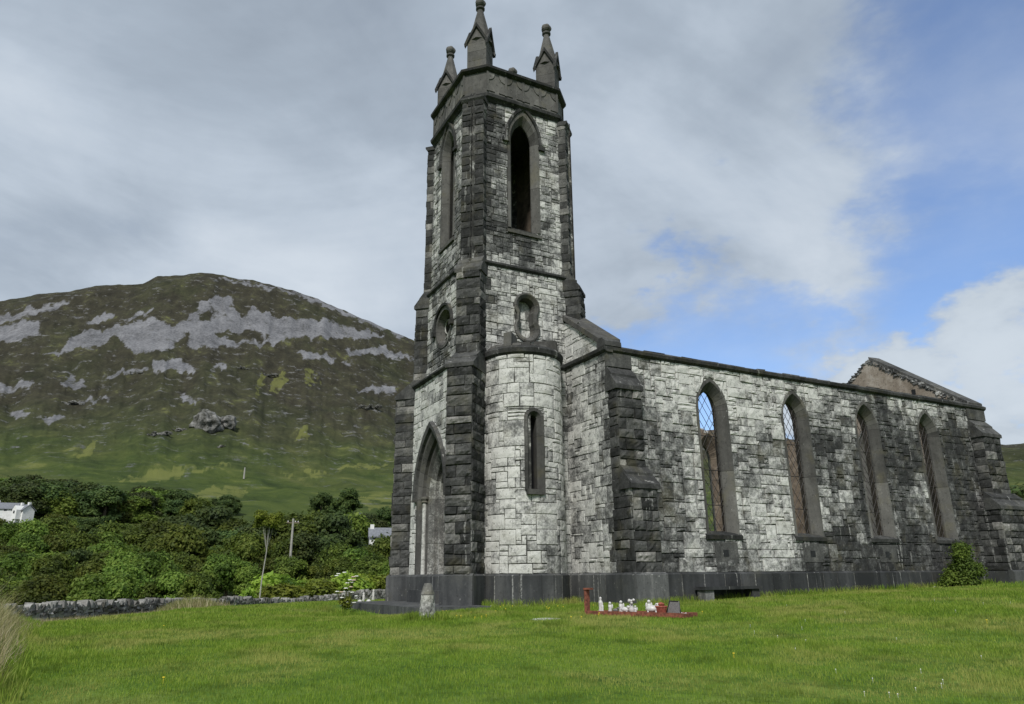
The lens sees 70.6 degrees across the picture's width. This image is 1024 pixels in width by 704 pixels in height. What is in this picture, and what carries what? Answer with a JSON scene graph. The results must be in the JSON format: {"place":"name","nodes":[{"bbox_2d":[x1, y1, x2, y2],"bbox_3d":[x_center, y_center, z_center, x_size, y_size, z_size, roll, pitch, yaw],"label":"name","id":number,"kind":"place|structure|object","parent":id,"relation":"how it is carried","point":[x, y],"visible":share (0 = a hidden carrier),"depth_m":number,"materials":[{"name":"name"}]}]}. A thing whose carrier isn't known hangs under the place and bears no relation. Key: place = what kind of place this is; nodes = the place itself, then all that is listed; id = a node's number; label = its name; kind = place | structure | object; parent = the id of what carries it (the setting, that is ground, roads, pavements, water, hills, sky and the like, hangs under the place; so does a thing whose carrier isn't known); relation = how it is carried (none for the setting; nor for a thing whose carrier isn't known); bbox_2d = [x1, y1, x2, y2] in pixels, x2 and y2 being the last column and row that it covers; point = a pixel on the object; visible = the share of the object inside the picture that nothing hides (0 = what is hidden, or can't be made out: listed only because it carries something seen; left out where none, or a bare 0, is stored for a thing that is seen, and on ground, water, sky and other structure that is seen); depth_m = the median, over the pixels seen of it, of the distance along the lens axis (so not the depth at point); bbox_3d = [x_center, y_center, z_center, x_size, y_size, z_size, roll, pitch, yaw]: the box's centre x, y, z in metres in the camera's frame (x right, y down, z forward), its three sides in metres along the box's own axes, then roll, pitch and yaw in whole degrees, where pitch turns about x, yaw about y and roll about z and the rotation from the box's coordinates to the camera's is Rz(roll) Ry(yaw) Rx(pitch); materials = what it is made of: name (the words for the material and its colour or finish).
{"place":"outdoors","nodes":[
{"label":"outdoors","id":0,"kind":"place"},
{"bbox_2d":[0,613,41,703],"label":"rough green grass","id":1,"kind":"structure","parent":0,"point":[19,670],"depth_m":9.62,"materials":[{"name":"plant"}]},
{"bbox_2d":[0,273,1023,703],"bbox_3d":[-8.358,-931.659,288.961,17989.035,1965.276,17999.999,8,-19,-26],"label":"ground","id":2,"kind":"structure","parent":0,"point":[188,345],"depth_m":1104.97,"materials":[{"name":"plant"}]},
{"bbox_2d":[0,501,20,522],"bbox_3d":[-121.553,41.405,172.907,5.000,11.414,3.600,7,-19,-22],"label":"cottage","id":3,"kind":"structure","parent":2,"relation":"on","point":[6,510],"depth_m":172.66,"materials":[{"name":"paint"}]},
{"bbox_2d":[0,581,22,602],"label":"broadleaf tree","id":4,"kind":"object","parent":2,"relation":"on","point":[9,588],"visible":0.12,"depth_m":51.59,"materials":[{"name":"green plant"}]},
{"bbox_2d":[0,475,28,486],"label":"broadleaf tree","id":5,"kind":"object","parent":2,"relation":"on","point":[11,480],"visible":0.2,"depth_m":333.34,"materials":[{"name":"green plant"}]},
{"bbox_2d":[0,519,37,541],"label":"broadleaf tree","id":6,"kind":"object","parent":2,"relation":"on","point":[7,530],"visible":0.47,"depth_m":131.69,"materials":[{"name":"green plant"}]},
{"bbox_2d":[0,572,42,681],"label":"tall dry grass","id":7,"kind":"structure","parent":2,"relation":"on","point":[6,616],"depth_m":12.81,"materials":[{"name":"plant"}]},
{"bbox_2d":[0,549,43,577],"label":"broadleaf tree","id":8,"kind":"object","parent":2,"relation":"on","point":[17,563],"visible":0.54,"depth_m":70.66,"materials":[{"name":"green plant"}]},
{"bbox_2d":[11,502,35,522],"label":"cottage","id":9,"kind":"structure","parent":2,"relation":"on","point":[22,511],"depth_m":166.07,"materials":[{"name":"paint"}]},
{"bbox_2d":[0,484,47,505],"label":"broadleaf tree","id":10,"kind":"object","parent":2,"relation":"on","point":[31,493],"visible":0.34,"depth_m":259.50,"materials":[{"name":"green plant"}]},
{"bbox_2d":[1,531,51,553],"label":"broadleaf tree","id":11,"kind":"object","parent":2,"relation":"on","point":[31,542],"visible":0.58,"depth_m":109.65,"materials":[{"name":"green plant"}]},
{"bbox_2d":[6,518,48,541],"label":"broadleaf tree","id":12,"kind":"object","parent":2,"relation":"on","point":[36,527],"visible":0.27,"depth_m":133.62,"materials":[{"name":"green plant"}]},
{"bbox_2d":[1,480,55,520],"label":"broadleaf tree","id":13,"kind":"object","parent":2,"relation":"on","point":[40,505],"visible":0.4,"depth_m":261.74,"materials":[{"name":"green plant"}]},
{"bbox_2d":[1,574,71,605],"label":"bush","id":14,"kind":"object","parent":2,"relation":"on","point":[39,589],"visible":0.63,"depth_m":50.63,"materials":[{"name":"green plant"}]},
{"bbox_2d":[24,552,79,584],"bbox_3d":[-41.683,20.783,64.600,4.692,5.720,5.706,6,-18,-21],"label":"broadleaf tree","id":15,"kind":"object","parent":2,"relation":"on","point":[50,563],"visible":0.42,"depth_m":64.20,"materials":[{"name":"green plant"}]},
{"bbox_2d":[35,482,72,513],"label":"broadleaf tree","id":16,"kind":"object","parent":2,"relation":"on","point":[47,489],"visible":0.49,"depth_m":266.72,"materials":[{"name":"green plant"}]},
{"bbox_2d":[38,530,72,553],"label":"broadleaf tree","id":17,"kind":"object","parent":2,"relation":"on","point":[55,545],"visible":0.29,"depth_m":112.64,"materials":[{"name":"green plant"}]},
{"bbox_2d":[33,568,77,585],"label":"broadleaf tree","id":18,"kind":"object","parent":2,"relation":"on","point":[70,574],"visible":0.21,"depth_m":64.03,"materials":[{"name":"green plant"}]},
{"bbox_2d":[40,515,72,534],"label":"broadleaf tree","id":19,"kind":"object","parent":2,"relation":"on","point":[56,525],"visible":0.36,"depth_m":143.80,"materials":[{"name":"green plant"}]},
{"bbox_2d":[35,489,80,520],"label":"broadleaf tree","id":20,"kind":"object","parent":2,"relation":"on","point":[66,506],"visible":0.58,"depth_m":265.61,"materials":[{"name":"green plant"}]},
{"bbox_2d":[62,548,93,565],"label":"broadleaf tree","id":21,"kind":"object","parent":2,"relation":"on","point":[83,555],"visible":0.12,"depth_m":85.95,"materials":[{"name":"green plant"}]},
{"bbox_2d":[60,530,108,550],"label":"broadleaf tree","id":22,"kind":"object","parent":2,"relation":"on","point":[78,540],"visible":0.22,"depth_m":106.57,"materials":[{"name":"green plant"}]},
{"bbox_2d":[68,481,102,516],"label":"broadleaf tree","id":23,"kind":"object","parent":2,"relation":"on","point":[84,487],"visible":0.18,"depth_m":304.04,"materials":[{"name":"green plant"}]},
{"bbox_2d":[76,516,104,535],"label":"broadleaf tree","id":24,"kind":"object","parent":2,"relation":"on","point":[88,524],"visible":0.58,"depth_m":179.29,"materials":[{"name":"green plant"}]},
{"bbox_2d":[61,571,131,600],"bbox_3d":[-30.385,18.220,51.778,5.782,4.862,5.738,8,-19,-25],"label":"broadleaf tree","id":25,"kind":"object","parent":2,"relation":"on","point":[86,582],"visible":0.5,"depth_m":51.34,"materials":[{"name":"green plant"}]},
{"bbox_2d":[76,548,118,581],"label":"broadleaf tree","id":26,"kind":"object","parent":2,"relation":"on","point":[95,564],"visible":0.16,"depth_m":73.32,"materials":[{"name":"green plant"}]},
{"bbox_2d":[73,485,129,522],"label":"broadleaf tree","id":27,"kind":"object","parent":2,"relation":"on","point":[96,502],"visible":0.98,"depth_m":271.54,"materials":[{"name":"green plant"}]},
{"bbox_2d":[72,570,142,600],"bbox_3d":[-29.471,18.363,52.496,5.071,4.819,5.109,12,-21,-36],"label":"broadleaf tree","id":28,"kind":"object","parent":2,"relation":"on","point":[123,584],"visible":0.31,"depth_m":52.31,"materials":[{"name":"green plant"}]},
{"bbox_2d":[87,539,132,553],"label":"broadleaf tree","id":29,"kind":"object","parent":2,"relation":"on","point":[112,546],"visible":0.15,"depth_m":91.49,"materials":[{"name":"green plant"}]},
{"bbox_2d":[98,530,124,543],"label":"broadleaf tree","id":30,"kind":"object","parent":2,"relation":"on","point":[112,536],"visible":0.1,"depth_m":110.30,"materials":[{"name":"green plant"}]},
{"bbox_2d":[93,519,136,534],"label":"broadleaf tree","id":31,"kind":"object","parent":2,"relation":"on","point":[111,526],"visible":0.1,"depth_m":126.32,"materials":[{"name":"green plant"}]},
{"bbox_2d":[100,499,138,522],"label":"broadleaf tree","id":32,"kind":"object","parent":2,"relation":"on","point":[127,515],"visible":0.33,"depth_m":279.46,"materials":[{"name":"green plant"}]},
{"bbox_2d":[101,550,139,570],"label":"broadleaf tree","id":33,"kind":"object","parent":2,"relation":"on","point":[121,556],"visible":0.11,"depth_m":70.14,"materials":[{"name":"green plant"}]},
{"bbox_2d":[100,561,158,597],"bbox_3d":[-31.425,19.704,58.670,5.493,5.273,5.535,0,-17,-2],"label":"broadleaf tree","id":34,"kind":"object","parent":2,"relation":"on","point":[119,567],"visible":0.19,"depth_m":58.79,"materials":[{"name":"green plant"}]},
{"bbox_2d":[114,495,161,522],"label":"broadleaf tree","id":35,"kind":"object","parent":2,"relation":"on","point":[141,514],"visible":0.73,"depth_m":285.81,"materials":[{"name":"green plant"}]},
{"bbox_2d":[118,525,158,549],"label":"broadleaf tree","id":36,"kind":"object","parent":2,"relation":"on","point":[132,536],"visible":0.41,"depth_m":113.00,"materials":[{"name":"green plant"}]},
{"bbox_2d":[126,491,162,515],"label":"broadleaf tree","id":37,"kind":"object","parent":2,"relation":"on","point":[152,498],"visible":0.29,"depth_m":294.22,"materials":[{"name":"green plant"}]},
{"bbox_2d":[129,574,173,599],"bbox_3d":[-29.360,20.447,59.668,4.721,4.100,4.459,13,-22,-37],"label":"broadleaf tree","id":38,"kind":"object","parent":2,"relation":"on","point":[153,590],"visible":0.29,"depth_m":58.18,"materials":[{"name":"green plant"}]},
{"bbox_2d":[127,548,183,579],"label":"broadleaf tree","id":39,"kind":"object","parent":2,"relation":"on","point":[154,563],"visible":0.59,"depth_m":68.33,"materials":[{"name":"green plant"}]},
{"bbox_2d":[134,518,178,545],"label":"broadleaf tree","id":40,"kind":"object","parent":2,"relation":"on","point":[156,527],"visible":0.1,"depth_m":116.29,"materials":[{"name":"green plant"}]},
{"bbox_2d":[150,570,191,598],"bbox_3d":[-27.319,20.074,59.072,4.651,4.536,4.686,13,-22,-38],"label":"broadleaf tree","id":41,"kind":"object","parent":2,"relation":"on","point":[170,581],"visible":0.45,"depth_m":58.42,"materials":[{"name":"green plant"}]},
{"bbox_2d":[163,499,183,517],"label":"broadleaf tree","id":42,"kind":"object","parent":2,"relation":"on","point":[172,507],"visible":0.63,"depth_m":307.57,"materials":[{"name":"green plant"}]},
{"bbox_2d":[150,522,209,567],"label":"broadleaf tree","id":43,"kind":"object","parent":2,"relation":"on","point":[186,538],"visible":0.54,"depth_m":92.10,"materials":[{"name":"green plant"}]},
{"bbox_2d":[164,489,197,504],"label":"broadleaf tree","id":44,"kind":"object","parent":2,"relation":"on","point":[179,494],"visible":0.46,"depth_m":339.51,"materials":[{"name":"green plant"}]},
{"bbox_2d":[159,513,205,528],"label":"broadleaf tree","id":45,"kind":"object","parent":2,"relation":"on","point":[181,518],"visible":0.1,"depth_m":121.12,"materials":[{"name":"green plant"}]},
{"bbox_2d":[167,549,200,569],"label":"broadleaf tree","id":46,"kind":"object","parent":2,"relation":"on","point":[185,559],"visible":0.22,"depth_m":76.42,"materials":[{"name":"green plant"}]},
{"bbox_2d":[1,589,385,620],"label":"dry stone wall","id":47,"kind":"structure","parent":2,"relation":"on","point":[61,609],"depth_m":33.66,"materials":[{"name":"stone"}]},
{"bbox_2d":[176,497,213,515],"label":"broadleaf tree","id":48,"kind":"object","parent":2,"relation":"on","point":[190,506],"visible":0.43,"depth_m":289.54,"materials":[{"name":"green plant"}]},
{"bbox_2d":[175,569,222,598],"bbox_3d":[-23.874,18.717,54.465,3.721,4.509,4.525,10,-20,-31],"label":"broadleaf tree","id":49,"kind":"object","parent":2,"relation":"on","point":[198,584],"visible":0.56,"depth_m":54.06,"materials":[{"name":"green plant"}]},
{"bbox_2d":[153,594,246,611],"bbox_3d":[-15.288,12.319,34.598,8.302,1.731,8.238,-8,-19,23],"label":"grass tussock","id":50,"kind":"object","parent":2,"relation":"on","point":[197,602],"depth_m":33.20,"materials":[{"name":"plant"}]},
{"bbox_2d":[181,561,221,589],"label":"broadleaf tree","id":51,"kind":"object","parent":2,"relation":"on","point":[197,568],"visible":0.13,"depth_m":73.31,"materials":[{"name":"green plant"}]},
{"bbox_2d":[189,409,223,433],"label":"rock outcrop","id":52,"kind":"object","parent":2,"relation":"on","point":[207,421],"visible":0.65,"depth_m":1053.00,"materials":[{"name":"stone"}]},
{"bbox_2d":[196,526,223,548],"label":"broadleaf tree","id":53,"kind":"object","parent":2,"relation":"on","point":[211,535],"visible":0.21,"depth_m":96.24,"materials":[{"name":"green plant"}]},
{"bbox_2d":[189,504,234,530],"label":"broadleaf tree","id":54,"kind":"object","parent":2,"relation":"on","point":[213,515],"visible":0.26,"depth_m":129.21,"materials":[{"name":"green plant"}]},
{"bbox_2d":[206,529,242,589],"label":"broadleaf tree","id":55,"kind":"object","parent":2,"relation":"on","point":[230,533],"visible":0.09,"depth_m":96.98,"materials":[{"name":"green plant"}]},
{"bbox_2d":[221,415,236,430],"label":"rock outcrop","id":56,"kind":"object","parent":2,"relation":"on","point":[228,422],"visible":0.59,"depth_m":1082.63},
{"bbox_2d":[200,551,258,595],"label":"broadleaf tree","id":57,"kind":"object","parent":2,"relation":"on","point":[225,566],"visible":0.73,"depth_m":73.41,"materials":[{"name":"green plant"}]},
{"bbox_2d":[212,516,249,531],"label":"broadleaf tree","id":58,"kind":"object","parent":2,"relation":"on","point":[233,523],"visible":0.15,"depth_m":126.90,"materials":[{"name":"green plant"}]},
{"bbox_2d":[202,531,271,595],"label":"broadleaf tree","id":59,"kind":"object","parent":2,"relation":"on","point":[247,546],"visible":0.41,"depth_m":94.04,"materials":[{"name":"green plant"}]},
{"bbox_2d":[229,565,261,595],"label":"bush","id":60,"kind":"object","parent":2,"relation":"on","point":[244,575],"visible":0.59,"depth_m":73.11,"materials":[{"name":"green plant"}]},
{"bbox_2d":[232,516,278,540],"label":"broadleaf tree","id":61,"kind":"object","parent":2,"relation":"on","point":[247,528],"visible":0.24,"depth_m":118.24,"materials":[{"name":"green plant"}]},
{"bbox_2d":[255,557,278,575],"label":"broadleaf tree","id":62,"kind":"object","parent":2,"relation":"on","point":[268,566],"visible":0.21,"depth_m":81.23,"materials":[{"name":"green plant"}]},
{"bbox_2d":[252,509,285,597],"bbox_3d":[-18.653,16.107,54.673,2.522,8.281,2.170,8,-19,-26],"label":"sapling","id":63,"kind":"object","parent":2,"relation":"on","point":[269,520],"visible":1,"depth_m":55.38,"materials":[{"name":"green plant"}]},
{"bbox_2d":[237,571,304,597],"bbox_3d":[-19.595,20.310,59.112,6.150,4.713,6.455,2,-17,-8],"label":"bush","id":64,"kind":"object","parent":2,"relation":"on","point":[270,578],"visible":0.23,"depth_m":58.41,"materials":[{"name":"green plant"}]},
{"bbox_2d":[256,583,304,598],"bbox_3d":[-18.341,19.826,56.606,6.085,3.673,5.798,6,-18,-19],"label":"bush","id":65,"kind":"object","parent":2,"relation":"on","point":[281,590],"visible":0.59,"depth_m":55.90,"materials":[{"name":"green plant"}]},
{"bbox_2d":[262,538,314,567],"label":"broadleaf tree","id":66,"kind":"object","parent":2,"relation":"on","point":[277,549],"visible":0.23,"depth_m":98.55,"materials":[{"name":"green plant"}]},
{"bbox_2d":[270,554,311,581],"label":"broadleaf tree","id":67,"kind":"object","parent":2,"relation":"on","point":[290,565],"visible":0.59,"depth_m":76.88,"materials":[{"name":"green plant"}]},
{"bbox_2d":[270,510,320,542],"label":"broadleaf tree","id":68,"kind":"object","parent":2,"relation":"on","point":[284,532],"visible":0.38,"depth_m":118.61,"materials":[{"name":"green plant"}]},
{"bbox_2d":[281,530,321,570],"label":"broadleaf tree","id":69,"kind":"object","parent":2,"relation":"on","point":[303,540],"visible":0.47,"depth_m":98.15,"materials":[{"name":"green plant"}]},
{"bbox_2d":[289,577,342,597],"bbox_3d":[-15.685,19.986,58.032,4.791,3.780,6.376,0,-17,0],"label":"bush","id":70,"kind":"object","parent":2,"relation":"on","point":[320,587],"visible":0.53,"depth_m":57.01,"materials":[{"name":"green plant"}]},
{"bbox_2d":[305,562,326,578],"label":"broadleaf tree","id":71,"kind":"object","parent":2,"relation":"on","point":[314,570],"visible":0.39,"depth_m":77.43,"materials":[{"name":"green plant"}]},
{"bbox_2d":[307,491,334,513],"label":"broadleaf tree","id":72,"kind":"object","parent":2,"relation":"on","point":[320,500],"visible":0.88,"depth_m":303.65,"materials":[{"name":"green plant"}]},
{"bbox_2d":[310,534,341,565],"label":"broadleaf tree","id":73,"kind":"object","parent":2,"relation":"on","point":[324,541],"visible":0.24,"depth_m":99.92,"materials":[{"name":"green plant"}]},
{"bbox_2d":[313,540,361,564],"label":"broadleaf tree","id":74,"kind":"object","parent":2,"relation":"on","point":[339,548],"visible":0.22,"depth_m":98.27,"materials":[{"name":"green plant"}]},
{"bbox_2d":[307,511,368,549],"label":"broadleaf tree","id":75,"kind":"object","parent":2,"relation":"on","point":[334,524],"visible":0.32,"depth_m":119.76,"materials":[{"name":"green plant"}]},
{"bbox_2d":[322,554,357,577],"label":"broadleaf tree","id":76,"kind":"object","parent":2,"relation":"on","point":[338,564],"visible":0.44,"depth_m":73.37,"materials":[{"name":"green plant"}]},
{"bbox_2d":[328,487,362,516],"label":"broadleaf tree","id":77,"kind":"object","parent":2,"relation":"on","point":[346,501],"visible":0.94,"depth_m":284.56,"materials":[{"name":"green plant"}]},
{"bbox_2d":[335,572,358,611],"bbox_3d":[-5.309,7.727,23.264,0.888,1.246,0.495,8,-19,-26],"label":"white flower plant","id":78,"kind":"object","parent":2,"relation":"on","point":[346,601],"visible":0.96,"depth_m":23.12,"materials":[{"name":"green plant"}]},
{"bbox_2d":[329,546,371,572],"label":"broadleaf tree","id":79,"kind":"object","parent":2,"relation":"on","point":[358,552],"visible":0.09,"depth_m":75.57,"materials":[{"name":"green plant"}]},
{"bbox_2d":[327,570,381,592],"bbox_3d":[-13.549,20.462,60.383,6.023,4.354,6.321,-1,-17,2],"label":"bush","id":80,"kind":"object","parent":2,"relation":"on","point":[341,579],"visible":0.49,"depth_m":58.94,"materials":[{"name":"green plant"}]},
{"bbox_2d":[340,511,374,546],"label":"broadleaf tree","id":81,"kind":"object","parent":2,"relation":"on","point":[359,522],"visible":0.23,"depth_m":128.97,"materials":[{"name":"green plant"}]},
{"bbox_2d":[340,571,381,590],"bbox_3d":[-12.595,20.401,60.253,5.770,4.180,5.497,12,-21,-35],"label":"bush","id":82,"kind":"object","parent":2,"relation":"on","point":[371,577],"visible":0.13,"depth_m":59.76,"materials":[{"name":"green plant"}]},
{"bbox_2d":[344,551,386,575],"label":"broadleaf tree","id":83,"kind":"object","parent":2,"relation":"on","point":[371,563],"visible":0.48,"depth_m":68.65,"materials":[{"name":"green plant"}]},
{"bbox_2d":[361,532,391,561],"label":"broadleaf tree","id":84,"kind":"object","parent":2,"relation":"on","point":[381,545],"visible":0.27,"depth_m":89.34,"materials":[{"name":"green plant"}]},
{"bbox_2d":[368,524,391,544],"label":"cottage","id":85,"kind":"structure","parent":2,"relation":"on","point":[373,532],"depth_m":106.30,"materials":[{"name":"stone"}]},
{"bbox_2d":[375,507,392,524],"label":"broadleaf tree","id":86,"kind":"object","parent":2,"relation":"on","point":[383,513],"visible":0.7,"depth_m":248.25,"materials":[{"name":"green plant"}]},
{"bbox_2d":[351,601,489,614],"bbox_3d":[-3.268,8.257,22.900,2.400,0.530,6.850,8,-19,-26],"label":"doorstep","id":87,"kind":"object","parent":2,"relation":"on","point":[392,607],"visible":0.43,"depth_m":21.86,"materials":[{"name":"stone"}]},
{"bbox_2d":[419,583,434,616],"bbox_3d":[-1.940,5.791,16.557,0.403,0.940,0.414,8,-19,-26],"label":"stone post","id":88,"kind":"object","parent":2,"relation":"on","point":[427,603],"visible":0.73,"depth_m":16.47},
{"bbox_2d":[0,580,1023,703],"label":"lawn grass","id":89,"kind":"structure","parent":2,"relation":"on","point":[290,616],"depth_m":11.47,"materials":[{"name":"plant"}]},
{"bbox_2d":[583,588,697,617],"bbox_3d":[2.970,5.897,17.061,2.669,0.620,0.680,-14,-22,37],"label":"red grave border","id":90,"kind":"object","parent":2,"relation":"on","point":[621,613],"visible":0.92,"depth_m":16.82,"materials":[{"name":"paint"}]},
{"bbox_2d":[385,0,1023,604],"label":"ruined church","id":91,"kind":"structure","parent":2,"relation":"on","point":[551,440],"depth_m":26.00,"materials":[{"name":"stone"}]},
{"bbox_2d":[407,421,445,603],"bbox_3d":[-2.338,5.578,24.937,1.580,6.440,3.040,8,-19,-26],"label":"west doorway","id":92,"kind":"structure","parent":91,"relation":"in","point":[428,491],"depth_m":25.64,"materials":[{"name":"stone"}]},
{"bbox_2d":[701,433,722,530],"bbox_3d":[9.788,6.994,36.309,1.640,5.744,0.940,8,-19,-26],"label":"window","id":93,"kind":"structure","parent":91,"relation":"in","point":[711,451],"depth_m":36.70,"materials":[{"name":"stone"}]},
{"bbox_2d":[695,378,742,539],"bbox_3d":[6.919,3.651,25.447,1.640,5.744,0.940,8,-19,-26],"label":"window","id":94,"kind":"structure","parent":91,"relation":"in","point":[727,489],"depth_m":25.32,"materials":[{"name":"stone"}]},
{"bbox_2d":[780,390,826,540],"bbox_3d":[10.587,4.189,27.289,1.640,5.744,0.940,8,-19,-26],"label":"window","id":95,"kind":"structure","parent":91,"relation":"in","point":[805,461],"depth_m":27.22,"materials":[{"name":"stone"}]},
{"bbox_2d":[854,400,899,542],"bbox_3d":[14.211,4.721,29.109,1.640,5.744,0.940,8,-19,-26],"label":"window","id":96,"kind":"structure","parent":91,"relation":"in","point":[885,525],"depth_m":29.07,"materials":[{"name":"stone"}]},
{"bbox_2d":[916,410,960,543],"bbox_3d":[17.711,5.235,30.867,1.640,5.744,0.940,8,-19,-26],"label":"window","id":97,"kind":"structure","parent":91,"relation":"in","point":[938,485],"depth_m":30.85,"materials":[{"name":"stone"}]},
{"bbox_2d":[695,586,762,601],"bbox_3d":[7.008,7.813,23.241,2.452,0.536,0.478,8,-19,-26],"label":"stone bench","id":98,"kind":"object","parent":2,"relation":"on","point":[705,593],"visible":0.76,"depth_m":22.89,"materials":[{"name":"stone"}]},
{"bbox_2d":[937,539,989,585],"bbox_3d":[17.702,8.613,28.302,2.292,2.485,1.366,4,-18,-15],"label":"bush","id":99,"kind":"object","parent":2,"relation":"on","point":[963,569],"visible":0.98,"depth_m":28.09,"materials":[{"name":"green plant"}]},
{"bbox_2d":[0,0,1023,444],"label":"sky","id":100,"kind":"structure","parent":0,"point":[817,189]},
{"bbox_2d":[309,578,994,622],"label":"edge grass","id":101,"kind":"structure","parent":0,"point":[437,616],"depth_m":22.34,"materials":[{"name":"plant"}]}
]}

